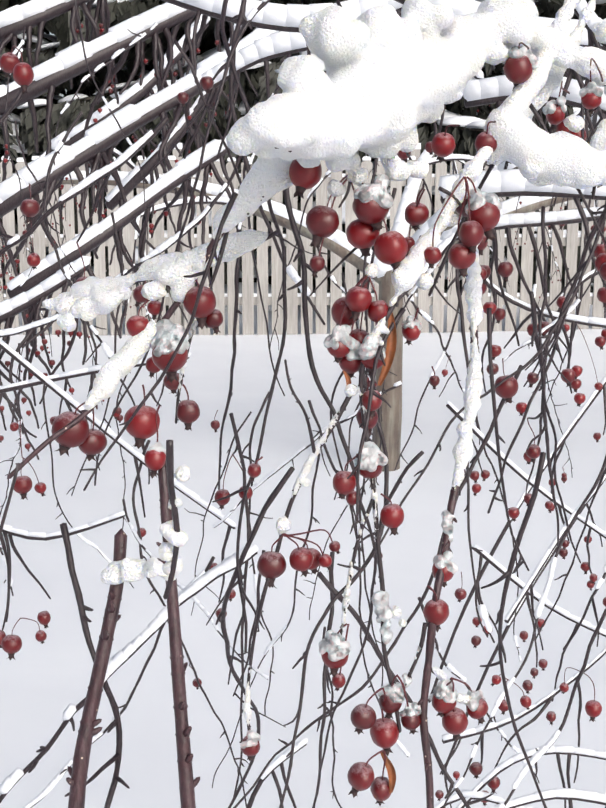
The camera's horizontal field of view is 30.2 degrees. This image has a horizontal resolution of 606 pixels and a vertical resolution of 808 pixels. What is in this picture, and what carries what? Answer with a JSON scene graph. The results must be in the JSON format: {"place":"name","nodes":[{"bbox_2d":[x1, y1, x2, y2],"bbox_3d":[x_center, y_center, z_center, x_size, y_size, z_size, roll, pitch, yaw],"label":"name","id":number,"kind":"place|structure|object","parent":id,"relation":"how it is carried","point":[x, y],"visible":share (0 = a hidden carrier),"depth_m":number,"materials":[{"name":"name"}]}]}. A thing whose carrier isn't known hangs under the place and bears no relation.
{"place":"outdoors","nodes":[
{"label":"outdoors","id":0,"kind":"place"},
{"bbox_2d":[0,214,605,807],"bbox_3d":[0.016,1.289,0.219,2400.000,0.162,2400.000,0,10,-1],"label":"snow ground","id":1,"kind":"structure","parent":0,"point":[44,684],"depth_m":3.92,"materials":[{"name":"white snow"}]},
{"bbox_2d":[0,0,150,282],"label":"spruce tree","id":2,"kind":"object","parent":1,"relation":"on","point":[53,26],"visible":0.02,"depth_m":16.78,"materials":[{"name":"green plant"}]},
{"bbox_2d":[0,78,600,471],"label":"crabapple tree","id":3,"kind":"object","parent":1,"relation":"on","point":[391,423],"visible":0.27,"depth_m":5.37,"materials":[{"name":"brown plant"}]},
{"bbox_2d":[0,105,561,401],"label":"crabapple fruit","id":4,"kind":"object","parent":3,"relation":"hanging from","point":[520,203],"visible":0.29,"depth_m":5.15,"materials":[{"name":"red food"}]},
{"bbox_2d":[9,77,599,359],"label":"snow","id":5,"kind":"structure","parent":3,"relation":"on","point":[408,197],"depth_m":5.39,"materials":[{"name":"white snow"}]},
{"bbox_2d":[0,143,605,334],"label":"picket fence","id":6,"kind":"object","parent":1,"relation":"on","point":[572,240],"visible":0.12,"depth_m":11.42,"materials":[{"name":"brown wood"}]},
{"bbox_2d":[17,0,596,311],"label":"spruce tree","id":7,"kind":"object","parent":1,"relation":"on","point":[470,121],"visible":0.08,"depth_m":15.12,"materials":[{"name":"green plant"}]},
{"bbox_2d":[504,0,605,278],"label":"spruce tree","id":8,"kind":"object","parent":1,"relation":"on","point":[600,10],"visible":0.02,"depth_m":18.18,"materials":[{"name":"green plant"}]},
{"bbox_2d":[0,0,605,807],"bbox_3d":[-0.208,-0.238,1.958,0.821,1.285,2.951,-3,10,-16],"label":"twigs","id":9,"kind":"object","parent":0,"point":[96,156],"visible":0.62,"depth_m":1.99,"materials":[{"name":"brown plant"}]},
{"bbox_2d":[0,0,605,807],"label":"snow on branches","id":10,"kind":"structure","parent":9,"relation":"on","point":[256,44],"depth_m":0.89,"materials":[{"name":"white snow"}]},
{"bbox_2d":[0,23,605,807],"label":"berries","id":11,"kind":"object","parent":9,"relation":"hanging from","point":[394,247],"visible":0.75,"depth_m":0.38,"materials":[{"name":"red food"}]},
{"bbox_2d":[148,44,602,748],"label":"caps","id":12,"kind":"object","parent":11,"relation":"on","point":[166,342],"depth_m":0.38,"materials":[{"name":"white snow"}]},
{"bbox_2d":[42,0,605,807],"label":"snow clumps","id":13,"kind":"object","parent":9,"relation":"on","point":[386,84],"depth_m":0.37,"materials":[{"name":"white snow"}]},
{"bbox_2d":[343,312,396,793],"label":"dry leaves","id":14,"kind":"object","parent":9,"relation":"attached to","point":[388,360],"visible":1,"depth_m":0.38,"materials":[{"name":"orange plant"}]},
{"bbox_2d":[7,0,605,807],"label":"branches","id":15,"kind":"object","parent":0,"point":[81,758],"visible":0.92,"depth_m":0.37,"materials":[{"name":"brown wood"}]}
]}

